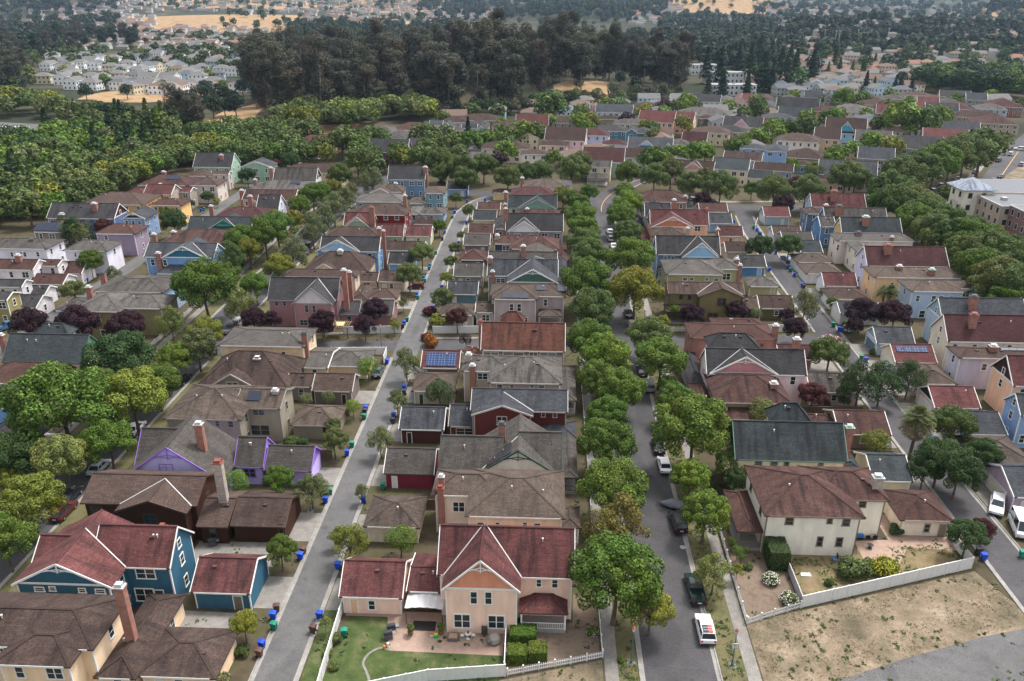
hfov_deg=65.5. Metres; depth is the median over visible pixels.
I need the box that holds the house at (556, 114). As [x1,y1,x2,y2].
[532,110,558,125]
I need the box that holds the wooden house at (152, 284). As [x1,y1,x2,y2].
[53,271,186,321]
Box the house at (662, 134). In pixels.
[652,131,672,137]
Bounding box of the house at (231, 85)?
[227,79,249,91]
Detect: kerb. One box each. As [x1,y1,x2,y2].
[0,360,209,588]
[211,226,303,316]
[241,192,370,326]
[248,357,390,680]
[297,367,413,680]
[402,195,492,331]
[425,200,490,332]
[616,486,641,680]
[644,361,722,680]
[735,216,813,331]
[754,217,1020,548]
[832,359,1023,613]
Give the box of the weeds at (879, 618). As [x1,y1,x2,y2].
[750,574,1018,680]
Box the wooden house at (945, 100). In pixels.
[940,98,956,102]
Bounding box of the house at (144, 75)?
[137,72,160,78]
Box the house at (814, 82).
[810,79,822,89]
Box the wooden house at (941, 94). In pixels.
[937,90,970,102]
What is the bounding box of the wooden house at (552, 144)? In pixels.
[538,139,568,149]
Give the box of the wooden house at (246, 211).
[208,204,277,230]
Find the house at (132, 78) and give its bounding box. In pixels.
[127,76,143,81]
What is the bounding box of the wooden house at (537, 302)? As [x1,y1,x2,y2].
[475,283,566,324]
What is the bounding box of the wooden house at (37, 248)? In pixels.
[0,238,66,259]
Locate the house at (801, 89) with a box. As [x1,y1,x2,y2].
[786,86,806,97]
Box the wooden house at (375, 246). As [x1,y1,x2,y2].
[315,226,387,271]
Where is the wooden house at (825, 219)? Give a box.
[812,204,886,246]
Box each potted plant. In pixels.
[406,623,414,635]
[437,622,444,634]
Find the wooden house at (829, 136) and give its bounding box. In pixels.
[814,126,841,151]
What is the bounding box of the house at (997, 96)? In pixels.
[988,94,1011,100]
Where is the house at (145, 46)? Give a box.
[140,44,152,49]
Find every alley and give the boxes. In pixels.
[0,183,253,358]
[254,196,492,680]
[735,208,1023,606]
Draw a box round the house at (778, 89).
[771,83,795,95]
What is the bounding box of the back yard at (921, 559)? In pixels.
[790,547,959,594]
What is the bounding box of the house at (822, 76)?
[814,74,833,79]
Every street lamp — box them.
[306,480,313,512]
[627,626,635,665]
[727,629,738,668]
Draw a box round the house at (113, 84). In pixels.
[108,78,131,90]
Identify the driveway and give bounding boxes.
[253,576,292,608]
[289,512,320,540]
[317,467,340,484]
[325,578,343,610]
[354,514,367,539]
[355,391,374,403]
[371,465,386,485]
[388,424,400,441]
[397,301,414,308]
[404,387,413,402]
[405,284,419,291]
[410,366,421,378]
[420,267,427,273]
[808,288,820,295]
[810,360,837,370]
[819,300,827,308]
[852,344,870,353]
[868,360,880,371]
[880,377,914,395]
[900,403,916,414]
[909,471,928,489]
[931,428,947,443]
[969,481,1007,510]
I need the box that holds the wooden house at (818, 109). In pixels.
[813,105,836,121]
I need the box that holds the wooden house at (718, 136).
[691,126,731,146]
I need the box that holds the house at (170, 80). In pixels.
[165,78,183,83]
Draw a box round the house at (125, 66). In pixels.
[113,63,131,71]
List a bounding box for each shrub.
[216,671,230,680]
[233,643,249,657]
[282,435,298,444]
[297,437,308,444]
[322,648,332,656]
[328,632,342,645]
[328,659,339,670]
[420,332,430,340]
[422,305,436,314]
[423,334,438,348]
[428,313,445,326]
[585,625,598,636]
[743,561,752,570]
[761,571,780,585]
[779,590,799,606]
[824,578,833,586]
[837,555,872,581]
[842,325,853,332]
[857,556,876,574]
[867,554,901,576]
[869,348,875,354]
[888,522,904,534]
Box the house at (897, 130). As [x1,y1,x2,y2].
[881,126,913,134]
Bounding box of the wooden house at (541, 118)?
[516,114,548,136]
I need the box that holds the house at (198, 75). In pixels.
[188,71,207,79]
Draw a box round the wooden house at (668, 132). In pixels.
[653,128,674,137]
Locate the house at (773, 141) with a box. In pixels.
[757,128,775,144]
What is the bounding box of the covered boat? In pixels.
[656,498,684,509]
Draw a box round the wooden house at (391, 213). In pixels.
[353,194,411,225]
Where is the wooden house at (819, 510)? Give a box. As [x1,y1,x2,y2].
[723,464,891,555]
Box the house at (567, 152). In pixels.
[559,149,578,167]
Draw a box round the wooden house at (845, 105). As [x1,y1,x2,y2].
[837,103,852,107]
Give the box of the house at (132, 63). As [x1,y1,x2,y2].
[118,59,136,66]
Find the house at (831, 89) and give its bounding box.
[823,86,841,93]
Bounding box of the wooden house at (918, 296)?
[896,279,978,317]
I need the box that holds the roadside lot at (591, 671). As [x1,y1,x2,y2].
[499,660,602,680]
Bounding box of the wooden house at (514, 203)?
[503,191,557,212]
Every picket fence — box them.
[151,333,164,344]
[182,303,196,317]
[507,650,603,675]
[579,356,603,649]
[664,327,685,331]
[719,528,747,623]
[747,600,802,624]
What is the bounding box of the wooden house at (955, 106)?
[924,102,958,110]
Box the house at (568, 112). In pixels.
[550,105,571,115]
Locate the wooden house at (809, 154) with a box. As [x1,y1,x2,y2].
[785,148,823,162]
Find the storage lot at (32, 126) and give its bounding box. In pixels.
[0,122,38,130]
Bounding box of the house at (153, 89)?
[147,82,166,94]
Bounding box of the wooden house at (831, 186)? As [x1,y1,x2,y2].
[817,173,853,192]
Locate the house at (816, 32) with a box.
[813,29,819,35]
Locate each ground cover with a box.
[3,203,246,432]
[185,230,1023,680]
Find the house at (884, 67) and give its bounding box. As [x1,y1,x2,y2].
[876,63,895,72]
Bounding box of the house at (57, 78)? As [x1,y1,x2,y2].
[52,71,71,84]
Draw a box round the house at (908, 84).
[903,83,918,91]
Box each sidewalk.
[0,199,331,495]
[315,332,392,334]
[436,337,478,338]
[570,232,618,680]
[631,251,761,680]
[720,200,803,202]
[936,149,991,244]
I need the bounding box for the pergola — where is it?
[324,320,351,338]
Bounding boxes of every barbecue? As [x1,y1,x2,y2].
[208,537,218,546]
[383,629,395,640]
[387,622,398,630]
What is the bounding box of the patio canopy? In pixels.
[405,593,443,623]
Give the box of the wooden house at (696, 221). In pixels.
[639,207,708,243]
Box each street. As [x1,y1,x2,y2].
[0,175,388,583]
[218,335,817,353]
[386,182,880,211]
[590,176,717,680]
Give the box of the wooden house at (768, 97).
[760,94,773,100]
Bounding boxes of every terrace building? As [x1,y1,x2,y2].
[689,63,716,74]
[702,71,743,83]
[710,83,756,95]
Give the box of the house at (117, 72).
[110,70,126,76]
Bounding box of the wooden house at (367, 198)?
[354,193,424,222]
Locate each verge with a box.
[0,356,221,591]
[42,218,306,476]
[245,217,343,326]
[301,610,343,680]
[590,363,639,680]
[616,222,646,319]
[648,361,748,680]
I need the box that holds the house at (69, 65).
[55,64,78,72]
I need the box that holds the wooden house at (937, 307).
[922,294,1023,341]
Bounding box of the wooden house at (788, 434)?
[724,402,859,489]
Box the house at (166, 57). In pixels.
[160,55,170,59]
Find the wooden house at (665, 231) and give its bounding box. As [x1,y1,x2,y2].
[649,226,689,246]
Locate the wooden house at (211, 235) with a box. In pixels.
[150,229,249,264]
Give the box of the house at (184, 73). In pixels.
[178,70,193,79]
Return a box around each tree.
[0,133,25,148]
[0,143,8,160]
[0,171,26,190]
[0,185,9,199]
[0,360,120,452]
[0,429,45,472]
[0,464,24,491]
[0,470,67,536]
[0,510,39,572]
[7,190,46,227]
[7,306,50,333]
[8,141,38,161]
[13,144,44,161]
[16,135,42,145]
[21,128,49,137]
[24,121,59,133]
[24,155,45,183]
[25,167,58,188]
[28,433,95,487]
[32,137,67,151]
[32,180,65,200]
[36,148,70,169]
[38,118,69,127]
[39,125,61,134]
[40,107,49,121]
[40,158,75,176]
[44,149,85,171]
[45,122,68,133]
[53,304,101,335]
[55,140,84,154]
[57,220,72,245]
[58,280,85,296]
[60,215,94,246]
[64,367,114,412]
[67,118,87,126]
[67,134,90,148]
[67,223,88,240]
[72,116,102,124]
[72,176,106,198]
[75,249,103,278]
[76,418,137,468]
[77,83,93,99]
[77,120,111,140]
[79,330,156,374]
[86,122,104,151]
[86,365,169,438]
[93,218,111,230]
[101,112,120,126]
[103,310,145,337]
[105,265,122,280]
[111,113,131,130]
[118,83,132,99]
[130,106,140,136]
[134,361,182,411]
[138,120,143,140]
[152,341,193,370]
[153,305,184,342]
[157,100,166,116]
[159,208,186,229]
[167,107,186,124]
[169,256,237,317]
[178,327,217,371]
[185,315,223,355]
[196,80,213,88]
[198,85,219,102]
[199,191,214,203]
[200,95,223,117]
[212,83,223,92]
[212,197,220,205]
[212,261,241,297]
[213,241,246,269]
[215,98,232,115]
[216,86,230,96]
[221,224,259,264]
[223,90,235,98]
[224,92,244,115]
[224,287,257,319]
[225,469,248,490]
[228,610,257,643]
[234,79,246,96]
[234,236,264,268]
[237,167,256,187]
[239,271,269,305]
[240,307,265,326]
[241,214,286,260]
[260,120,287,137]
[261,209,296,248]
[261,253,296,275]
[261,310,282,326]
[262,465,294,492]
[266,533,297,570]
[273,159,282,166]
[276,233,308,265]
[280,152,299,166]
[286,210,303,233]
[288,194,310,217]
[293,473,330,508]
[296,213,327,248]
[298,182,325,212]
[299,392,313,403]
[301,23,307,36]
[308,309,336,341]
[309,203,336,234]
[314,181,330,195]
[319,616,330,634]
[320,192,348,226]
[321,390,334,404]
[321,426,348,459]
[324,418,340,430]
[325,162,352,182]
[326,125,352,158]
[326,179,341,190]
[327,526,340,548]
[330,185,355,213]
[331,522,370,558]
[342,145,372,176]
[345,400,360,418]
[346,182,359,201]
[352,147,386,179]
[353,315,376,341]
[354,484,368,499]
[356,356,378,380]
[358,166,383,193]
[360,297,388,325]
[365,425,394,458]
[377,154,393,173]
[383,524,417,557]
[386,388,407,415]
[388,317,399,334]
[391,148,414,164]
[391,346,420,381]
[395,262,422,292]
[398,296,407,312]
[408,121,434,137]
[408,241,434,270]
[423,131,450,149]
[424,146,455,181]
[425,379,453,405]
[430,287,454,307]
[431,162,453,185]
[432,219,446,236]
[435,123,456,137]
[437,180,445,185]
[439,272,453,282]
[444,256,459,273]
[445,307,467,333]
[446,154,477,177]
[448,242,463,252]
[449,192,462,201]
[453,168,479,196]
[456,231,464,243]
[459,333,471,344]
[462,204,476,220]
[464,116,472,135]
[469,152,498,184]
[491,150,506,166]
[492,123,513,140]
[493,164,522,188]
[508,119,537,141]
[515,161,538,179]
[526,120,546,137]
[528,159,552,178]
[533,89,568,114]
[553,184,572,211]
[556,153,588,179]
[558,255,611,296]
[562,189,577,205]
[564,200,596,223]
[565,227,600,256]
[565,317,614,359]
[566,215,601,234]
[568,111,589,126]
[568,194,590,206]
[568,287,616,325]
[568,530,665,625]
[569,236,609,265]
[574,456,649,509]
[575,150,592,179]
[576,331,631,371]
[576,358,617,398]
[576,417,637,467]
[580,184,599,199]
[580,492,651,548]
[584,394,628,426]
[596,366,647,416]
[603,236,655,271]
[606,202,636,236]
[608,265,664,319]
[612,189,643,211]
[612,219,642,240]
[613,182,633,195]
[615,71,625,81]
[615,160,640,181]
[624,315,673,363]
[628,76,641,87]
[629,588,676,635]
[634,335,689,389]
[635,147,665,165]
[638,162,670,189]
[639,145,663,163]
[649,393,732,460]
[655,383,695,407]
[656,151,674,161]
[656,374,679,391]
[658,315,670,324]
[659,157,686,189]
[661,145,675,154]
[666,99,680,110]
[667,304,680,319]
[669,457,711,495]
[672,144,689,156]
[674,171,704,202]
[677,92,696,107]
[677,146,689,158]
[680,303,705,321]
[680,488,731,542]
[686,141,705,159]
[689,146,702,158]
[692,191,711,204]
[692,551,733,595]
[695,167,714,189]
[696,45,715,78]
[699,145,711,160]
[701,75,713,93]
[702,169,739,202]
[711,45,728,82]
[715,68,729,95]
[715,447,746,483]
[716,453,743,474]
[723,467,746,489]
[724,301,748,317]
[727,537,736,551]
[728,136,751,150]
[731,133,751,141]
[731,563,743,576]
[732,545,743,559]
[733,105,752,115]
[736,553,745,561]
[740,43,757,74]
[741,69,753,92]
[742,546,748,553]
[743,182,758,200]
[744,235,776,254]
[747,94,769,116]
[747,397,773,419]
[749,404,770,419]
[750,308,762,317]
[752,130,771,143]
[754,51,771,91]
[755,35,764,65]
[755,172,793,204]
[760,118,786,144]
[764,61,777,90]
[772,194,794,210]
[774,234,803,263]
[778,308,794,319]
[782,61,790,81]
[782,317,808,337]
[786,157,800,171]
[788,175,805,186]
[789,288,820,319]
[791,172,826,207]
[793,114,819,133]
[797,381,829,412]
[803,161,818,174]
[805,164,826,175]
[808,336,850,371]
[814,334,850,367]
[818,108,841,123]
[826,159,865,192]
[826,297,838,308]
[829,144,850,158]
[831,86,855,104]
[835,359,880,405]
[838,166,874,192]
[838,396,850,404]
[843,297,882,332]
[845,318,863,338]
[857,107,874,114]
[858,70,869,92]
[859,131,877,146]
[859,428,891,451]
[864,360,904,406]
[865,170,915,199]
[866,190,893,210]
[873,112,899,127]
[873,285,894,302]
[874,182,918,213]
[875,299,912,325]
[880,154,930,188]
[880,285,900,299]
[881,99,923,126]
[892,75,898,86]
[893,358,930,398]
[894,202,933,237]
[895,149,947,181]
[896,183,940,230]
[897,73,904,84]
[897,405,936,460]
[902,193,952,242]
[904,104,942,132]
[907,455,942,489]
[909,75,914,90]
[909,212,953,245]
[909,436,969,487]
[917,141,964,189]
[920,203,967,222]
[924,104,953,125]
[926,217,976,259]
[930,404,979,441]
[932,447,988,499]
[933,135,979,184]
[934,184,950,201]
[938,217,995,245]
[942,235,976,272]
[945,518,990,558]
[950,228,1009,263]
[951,246,1001,291]
[956,131,992,178]
[962,436,1005,466]
[965,254,1023,297]
[967,127,1015,176]
[968,214,985,223]
[973,517,996,544]
[977,235,1023,262]
[982,223,1010,236]
[985,262,1023,296]
[985,282,1023,297]
[1001,242,1023,267]
[1011,234,1023,240]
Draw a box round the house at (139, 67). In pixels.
[128,65,148,70]
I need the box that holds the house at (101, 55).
[93,53,105,60]
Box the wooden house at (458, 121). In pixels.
[444,116,466,129]
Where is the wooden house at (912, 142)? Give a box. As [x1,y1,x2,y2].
[893,134,943,156]
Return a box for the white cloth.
[800,573,810,576]
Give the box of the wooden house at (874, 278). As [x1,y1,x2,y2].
[860,264,965,302]
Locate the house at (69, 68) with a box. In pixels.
[60,67,81,73]
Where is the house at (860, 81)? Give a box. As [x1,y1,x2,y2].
[853,78,872,84]
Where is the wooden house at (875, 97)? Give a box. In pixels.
[847,93,879,103]
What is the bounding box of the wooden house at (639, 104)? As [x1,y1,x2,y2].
[633,102,654,114]
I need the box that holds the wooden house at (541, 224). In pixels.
[494,207,563,243]
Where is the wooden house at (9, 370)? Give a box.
[0,361,78,393]
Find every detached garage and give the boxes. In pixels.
[138,626,238,680]
[189,553,269,609]
[230,491,300,541]
[264,444,322,485]
[289,404,346,438]
[311,372,360,403]
[329,349,375,378]
[338,557,412,614]
[359,299,398,325]
[362,494,427,542]
[368,288,401,306]
[378,270,408,291]
[383,447,439,488]
[386,240,427,259]
[387,252,416,269]
[398,406,448,443]
[405,225,434,244]
[410,371,458,403]
[412,217,439,232]
[419,206,447,219]
[420,349,462,380]
[438,303,475,325]
[447,181,468,196]
[447,280,479,302]
[453,262,484,286]
[459,248,487,264]
[463,233,491,250]
[468,223,494,241]
[472,210,497,223]
[477,202,501,215]
[492,188,511,199]
[695,202,728,212]
[708,213,732,231]
[715,226,743,243]
[720,241,747,258]
[733,255,766,275]
[741,276,780,296]
[752,294,794,319]
[758,206,790,224]
[767,225,800,243]
[776,344,812,371]
[778,231,813,248]
[789,253,833,271]
[792,240,822,253]
[797,262,840,283]
[802,372,861,405]
[815,272,857,290]
[820,287,870,309]
[822,409,891,448]
[830,301,878,324]
[853,451,913,488]
[864,326,914,354]
[880,343,937,366]
[883,489,954,536]
[898,362,958,395]
[915,385,981,413]
[946,435,1023,472]
[953,410,1007,435]
[982,462,1023,510]
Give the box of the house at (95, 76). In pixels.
[91,72,111,79]
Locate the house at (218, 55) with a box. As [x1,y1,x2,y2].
[210,54,223,57]
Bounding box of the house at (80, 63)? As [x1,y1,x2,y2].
[71,59,88,68]
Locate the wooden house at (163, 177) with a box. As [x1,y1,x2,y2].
[136,170,200,187]
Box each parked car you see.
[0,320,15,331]
[48,500,78,521]
[64,486,83,500]
[85,458,111,476]
[127,420,146,435]
[173,373,191,385]
[223,322,237,334]
[232,316,242,326]
[304,241,314,248]
[304,248,311,254]
[371,366,384,377]
[407,282,424,288]
[606,229,612,234]
[607,235,614,241]
[624,309,632,317]
[627,320,635,328]
[636,365,647,376]
[644,378,654,392]
[651,437,665,453]
[657,456,671,473]
[668,511,687,533]
[684,573,707,605]
[694,613,716,645]
[780,255,790,261]
[988,491,1005,516]
[1007,506,1023,539]
[1014,146,1023,150]
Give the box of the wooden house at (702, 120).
[697,115,711,126]
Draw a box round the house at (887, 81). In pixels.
[878,76,898,87]
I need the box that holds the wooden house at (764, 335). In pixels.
[684,317,779,365]
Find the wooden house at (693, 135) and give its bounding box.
[681,130,708,148]
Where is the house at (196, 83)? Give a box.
[193,79,217,91]
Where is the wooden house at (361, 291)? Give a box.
[283,268,375,300]
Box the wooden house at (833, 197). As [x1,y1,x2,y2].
[804,189,866,209]
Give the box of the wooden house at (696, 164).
[671,158,715,183]
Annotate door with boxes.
[154,589,163,593]
[232,595,243,609]
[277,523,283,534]
[341,394,346,403]
[349,599,358,612]
[373,529,381,541]
[391,476,397,487]
[406,432,412,442]
[419,394,423,403]
[756,268,761,275]
[770,288,775,294]
[790,258,796,270]
[799,269,804,280]
[816,280,823,290]
[821,293,828,307]
[831,307,839,322]
[865,335,875,351]
[882,352,893,366]
[917,394,931,413]
[936,524,947,536]
[986,473,1006,497]
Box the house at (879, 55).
[877,53,892,62]
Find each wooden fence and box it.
[320,450,331,457]
[426,499,435,508]
[802,406,862,413]
[850,450,893,457]
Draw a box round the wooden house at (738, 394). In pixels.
[687,374,833,429]
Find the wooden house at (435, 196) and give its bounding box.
[408,186,448,207]
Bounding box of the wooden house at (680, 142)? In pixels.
[673,139,689,156]
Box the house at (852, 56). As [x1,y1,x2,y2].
[844,52,859,60]
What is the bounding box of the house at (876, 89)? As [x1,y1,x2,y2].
[863,83,887,95]
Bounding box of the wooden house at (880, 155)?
[856,146,895,172]
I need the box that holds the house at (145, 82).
[133,79,158,92]
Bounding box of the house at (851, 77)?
[840,73,856,82]
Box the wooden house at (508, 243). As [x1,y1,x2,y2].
[492,233,567,261]
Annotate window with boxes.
[0,302,6,308]
[13,667,26,678]
[21,272,29,277]
[34,586,45,591]
[44,668,65,679]
[48,586,56,591]
[49,234,55,238]
[77,588,86,593]
[89,505,102,513]
[94,588,106,594]
[108,624,115,640]
[119,574,125,582]
[134,588,153,601]
[135,569,156,579]
[142,513,158,524]
[150,259,155,265]
[158,464,173,470]
[162,259,167,265]
[170,618,175,626]
[176,536,181,550]
[179,551,185,566]
[183,572,189,587]
[208,528,217,538]
[215,421,220,426]
[226,382,237,384]
[227,421,234,427]
[242,468,256,477]
[250,424,270,435]
[252,409,264,415]
[298,388,303,396]
[299,319,307,325]
[304,305,308,312]
[312,305,316,312]
[367,600,375,610]
[448,522,468,523]
[452,501,464,512]
[453,613,470,628]
[456,428,472,434]
[469,591,477,604]
[477,373,487,379]
[482,314,489,320]
[483,352,498,354]
[484,591,492,604]
[487,615,504,628]
[496,278,504,282]
[496,416,506,424]
[502,245,509,250]
[503,352,523,354]
[509,304,513,310]
[517,304,521,311]
[529,352,537,355]
[535,579,541,587]
[539,352,555,355]
[543,299,547,305]
[551,580,558,588]
[554,233,559,238]
[694,226,700,230]
[707,312,717,319]
[716,298,726,305]
[722,273,730,279]
[754,461,762,464]
[770,462,777,465]
[784,518,793,524]
[789,376,795,384]
[815,536,823,546]
[826,519,832,523]
[830,394,836,400]
[834,537,843,546]
[841,519,850,526]
[858,502,866,507]
[915,295,920,301]
[918,310,925,317]
[922,523,931,532]
[930,295,936,302]
[962,290,969,296]
[967,193,972,198]
[980,363,987,370]
[997,378,1002,387]
[1001,219,1006,225]
[1003,209,1009,214]
[1007,409,1013,420]
[1011,397,1015,406]
[1017,434,1023,443]
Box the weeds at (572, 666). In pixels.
[520,663,601,680]
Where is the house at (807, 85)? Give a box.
[789,81,810,89]
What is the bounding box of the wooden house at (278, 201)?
[247,194,286,213]
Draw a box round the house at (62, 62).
[53,61,73,65]
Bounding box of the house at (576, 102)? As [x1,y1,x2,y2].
[569,99,590,110]
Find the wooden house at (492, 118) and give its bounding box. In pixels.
[460,114,501,128]
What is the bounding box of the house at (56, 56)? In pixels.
[47,55,60,60]
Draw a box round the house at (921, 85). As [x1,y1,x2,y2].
[904,80,925,91]
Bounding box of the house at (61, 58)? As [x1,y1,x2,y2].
[58,56,68,61]
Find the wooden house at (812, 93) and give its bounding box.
[804,90,823,105]
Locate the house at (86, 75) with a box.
[82,72,96,78]
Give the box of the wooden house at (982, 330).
[928,312,1023,369]
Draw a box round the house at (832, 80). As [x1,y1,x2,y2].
[824,77,840,85]
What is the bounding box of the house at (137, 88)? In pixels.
[117,81,143,94]
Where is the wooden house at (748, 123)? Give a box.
[722,115,763,136]
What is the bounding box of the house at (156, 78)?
[145,77,165,80]
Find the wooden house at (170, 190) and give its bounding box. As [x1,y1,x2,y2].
[127,183,197,208]
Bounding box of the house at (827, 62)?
[820,60,832,64]
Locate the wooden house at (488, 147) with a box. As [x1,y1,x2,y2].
[480,141,529,162]
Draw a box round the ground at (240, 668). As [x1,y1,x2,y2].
[0,0,1023,680]
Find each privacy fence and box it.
[317,599,342,680]
[340,347,386,363]
[343,325,400,333]
[370,663,505,680]
[433,326,477,332]
[503,623,506,662]
[768,324,810,331]
[788,563,802,601]
[801,556,974,607]
[882,367,900,374]
[952,538,972,558]
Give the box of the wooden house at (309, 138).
[303,135,337,152]
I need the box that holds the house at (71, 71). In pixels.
[65,69,80,74]
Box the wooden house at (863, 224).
[833,215,902,233]
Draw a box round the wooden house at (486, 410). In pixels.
[448,387,576,437]
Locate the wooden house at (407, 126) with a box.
[396,122,434,133]
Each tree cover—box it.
[0,37,1023,217]
[30,0,1023,65]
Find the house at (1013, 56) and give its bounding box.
[1008,54,1023,61]
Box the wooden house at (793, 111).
[778,106,811,127]
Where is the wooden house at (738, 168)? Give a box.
[713,157,750,185]
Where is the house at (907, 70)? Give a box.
[898,68,912,73]
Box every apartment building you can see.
[946,177,997,216]
[960,179,1023,194]
[973,194,1023,229]
[1005,205,1023,237]
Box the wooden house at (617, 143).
[602,139,627,147]
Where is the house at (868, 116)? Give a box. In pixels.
[853,113,874,122]
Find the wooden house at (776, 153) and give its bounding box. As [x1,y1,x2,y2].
[739,143,788,162]
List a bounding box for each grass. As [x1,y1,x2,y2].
[750,574,1010,680]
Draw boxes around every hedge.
[507,642,527,665]
[509,623,536,645]
[528,640,547,663]
[762,536,791,571]
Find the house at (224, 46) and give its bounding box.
[216,45,229,49]
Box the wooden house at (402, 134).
[391,130,408,138]
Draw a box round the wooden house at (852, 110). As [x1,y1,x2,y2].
[844,104,875,117]
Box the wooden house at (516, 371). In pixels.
[460,352,576,415]
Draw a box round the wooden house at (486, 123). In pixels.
[470,120,490,129]
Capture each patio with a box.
[194,541,278,566]
[346,611,504,655]
[855,514,956,562]
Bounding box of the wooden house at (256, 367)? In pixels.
[198,350,314,400]
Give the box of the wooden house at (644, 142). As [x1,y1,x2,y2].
[627,136,673,158]
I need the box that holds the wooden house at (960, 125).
[938,121,980,131]
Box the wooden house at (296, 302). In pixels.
[267,268,360,331]
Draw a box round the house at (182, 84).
[167,80,189,94]
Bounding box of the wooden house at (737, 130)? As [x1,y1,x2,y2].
[719,125,747,137]
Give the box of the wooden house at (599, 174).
[587,160,612,186]
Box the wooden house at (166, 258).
[144,236,224,274]
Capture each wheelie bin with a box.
[254,647,262,657]
[257,638,265,648]
[268,610,276,620]
[269,620,277,630]
[272,602,279,611]
[296,551,303,559]
[299,545,306,554]
[308,623,317,633]
[315,609,322,618]
[322,495,327,503]
[334,560,341,570]
[340,627,347,637]
[344,449,348,456]
[349,440,354,447]
[360,495,365,503]
[361,413,366,419]
[380,482,385,489]
[390,417,394,423]
[974,546,983,555]
[979,552,988,560]
[1019,549,1023,557]
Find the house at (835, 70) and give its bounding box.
[830,68,841,73]
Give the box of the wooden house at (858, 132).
[854,129,892,146]
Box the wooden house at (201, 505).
[80,458,249,544]
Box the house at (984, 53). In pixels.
[971,50,987,58]
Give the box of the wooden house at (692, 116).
[674,111,696,134]
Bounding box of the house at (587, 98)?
[576,95,593,107]
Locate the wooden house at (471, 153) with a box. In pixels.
[461,151,489,165]
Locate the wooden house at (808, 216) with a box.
[799,203,828,231]
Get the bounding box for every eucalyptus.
[0,30,5,39]
[0,40,21,68]
[0,48,17,75]
[0,61,7,85]
[0,61,28,85]
[3,31,16,44]
[7,35,20,46]
[15,46,31,78]
[26,32,40,49]
[39,30,54,47]
[47,29,56,35]
[51,20,60,31]
[57,21,66,36]
[62,27,76,45]
[70,22,80,41]
[72,17,84,32]
[77,30,90,43]
[84,23,93,38]
[90,23,97,34]
[96,25,106,41]
[107,26,117,44]
[116,22,126,37]
[120,22,131,44]
[124,30,136,46]
[128,26,139,40]
[131,22,139,36]
[157,82,176,109]
[166,88,185,110]
[179,95,202,121]
[182,91,199,114]
[187,85,205,120]
[233,42,242,74]
[237,33,252,98]
[240,41,266,107]
[245,33,267,83]
[250,28,263,35]
[250,30,271,42]
[250,49,272,115]
[252,50,272,92]
[258,42,281,98]
[262,40,286,105]
[266,35,286,51]
[267,35,281,46]
[271,26,284,43]
[271,47,299,90]
[273,65,303,103]
[277,59,305,104]
[284,25,303,48]
[285,36,302,88]
[287,48,300,70]
[291,43,307,91]
[299,37,317,95]
[302,34,317,90]
[304,36,336,120]
[307,29,321,39]
[309,48,337,97]
[315,26,323,35]
[320,36,330,53]
[320,52,335,97]
[323,24,336,45]
[325,38,332,54]
[328,36,354,94]
[328,46,343,96]
[329,59,354,98]
[335,24,342,34]
[335,27,354,83]
[341,41,362,86]
[351,57,373,93]
[353,35,366,47]
[353,63,375,95]
[353,65,374,100]
[357,45,377,97]
[359,43,384,85]
[361,29,370,43]
[363,16,382,86]
[375,33,388,87]
[381,47,406,94]
[382,50,408,95]
[382,63,406,96]
[383,31,394,39]
[384,36,403,86]
[384,37,405,92]
[394,38,407,70]
[396,39,406,82]
[399,25,419,71]
[401,28,417,74]
[404,61,410,75]
[406,51,428,85]
[407,32,432,60]
[412,52,429,98]
[418,49,450,99]
[419,28,433,40]
[420,42,429,51]
[420,48,431,90]
[425,41,451,106]
[425,43,445,107]
[430,22,440,43]
[434,57,465,104]
[435,30,451,48]
[436,27,449,53]
[444,19,457,40]
[447,24,459,52]
[447,52,472,103]
[452,18,466,43]
[455,22,474,88]
[455,36,472,92]
[464,19,481,67]
[468,62,489,100]
[472,29,489,62]
[474,16,495,83]
[477,39,499,98]
[481,42,506,99]
[485,18,507,32]
[486,31,501,40]
[487,7,507,31]
[493,39,511,70]
[493,50,513,98]
[496,24,515,56]
[497,53,524,111]
[502,36,528,97]
[506,22,518,45]
[514,21,534,67]
[518,33,531,65]
[521,29,539,77]
[524,40,543,92]
[532,39,550,95]
[536,15,552,57]
[543,23,558,83]
[551,36,573,84]
[552,11,570,81]
[561,13,575,73]
[567,9,579,74]
[567,42,580,84]
[570,35,593,77]
[570,41,593,91]
[572,24,588,42]
[584,35,599,75]
[585,24,599,69]
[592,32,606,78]
[593,39,612,79]
[598,28,621,80]
[599,45,612,77]
[609,20,626,81]
[615,31,630,72]
[620,39,631,76]
[627,36,642,79]
[632,40,648,78]
[636,46,656,81]
[646,26,664,86]
[648,42,666,88]
[657,47,678,88]
[668,38,685,87]
[677,30,692,68]
[677,42,691,86]
[686,30,698,69]
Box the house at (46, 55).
[44,51,60,59]
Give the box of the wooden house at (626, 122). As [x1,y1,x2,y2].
[613,118,645,127]
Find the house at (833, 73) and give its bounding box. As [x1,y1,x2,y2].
[818,72,837,75]
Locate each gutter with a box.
[0,361,208,585]
[211,213,319,317]
[250,358,392,680]
[258,203,355,306]
[293,364,412,680]
[402,196,488,332]
[424,199,492,332]
[608,417,645,680]
[614,221,632,311]
[644,365,720,680]
[736,216,814,331]
[752,216,1018,550]
[836,362,1023,610]
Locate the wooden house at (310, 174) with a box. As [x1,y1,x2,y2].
[268,167,322,199]
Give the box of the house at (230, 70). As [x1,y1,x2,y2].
[224,66,238,76]
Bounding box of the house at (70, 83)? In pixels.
[62,75,85,89]

